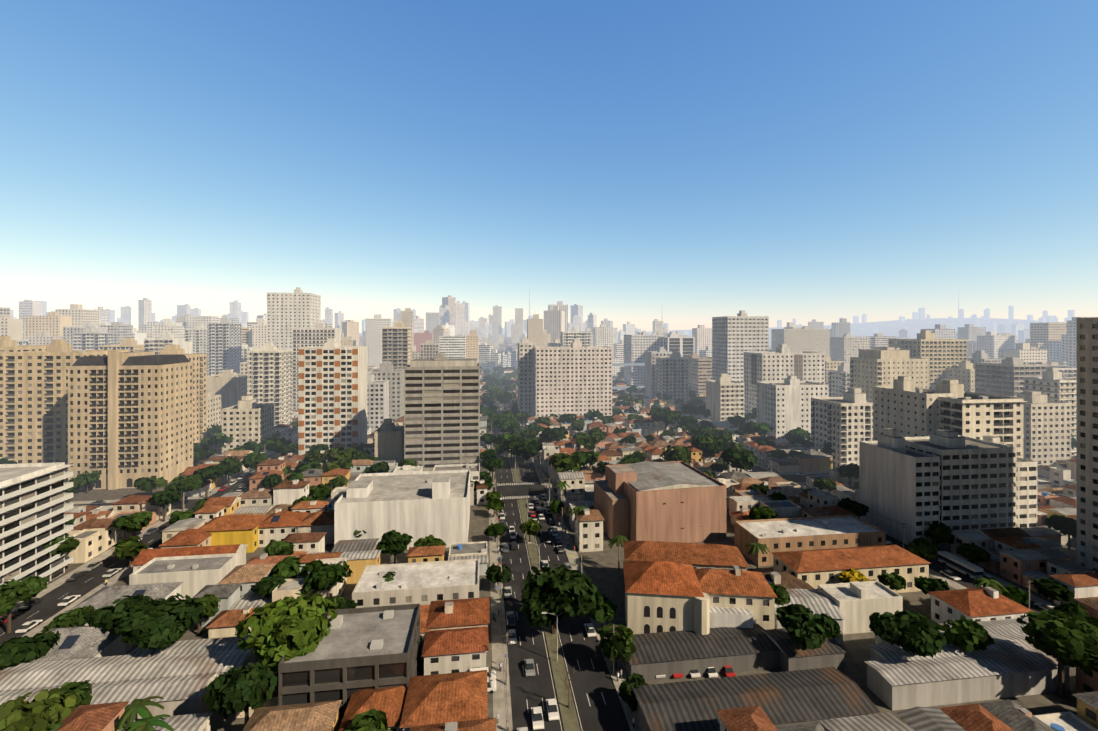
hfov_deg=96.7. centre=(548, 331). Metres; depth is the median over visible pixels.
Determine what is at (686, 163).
sky
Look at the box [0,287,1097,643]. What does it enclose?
buildings
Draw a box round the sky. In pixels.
[0,0,1097,332]
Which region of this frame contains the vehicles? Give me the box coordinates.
[0,377,1056,730]
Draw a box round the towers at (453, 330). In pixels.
[0,288,1084,375]
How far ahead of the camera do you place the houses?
98.48 m
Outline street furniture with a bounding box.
[0,388,1097,730]
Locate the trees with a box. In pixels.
[0,366,1097,730]
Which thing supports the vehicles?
on the streets
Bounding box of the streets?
[0,374,1077,730]
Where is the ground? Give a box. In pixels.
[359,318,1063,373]
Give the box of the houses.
[0,369,1097,730]
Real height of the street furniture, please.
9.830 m

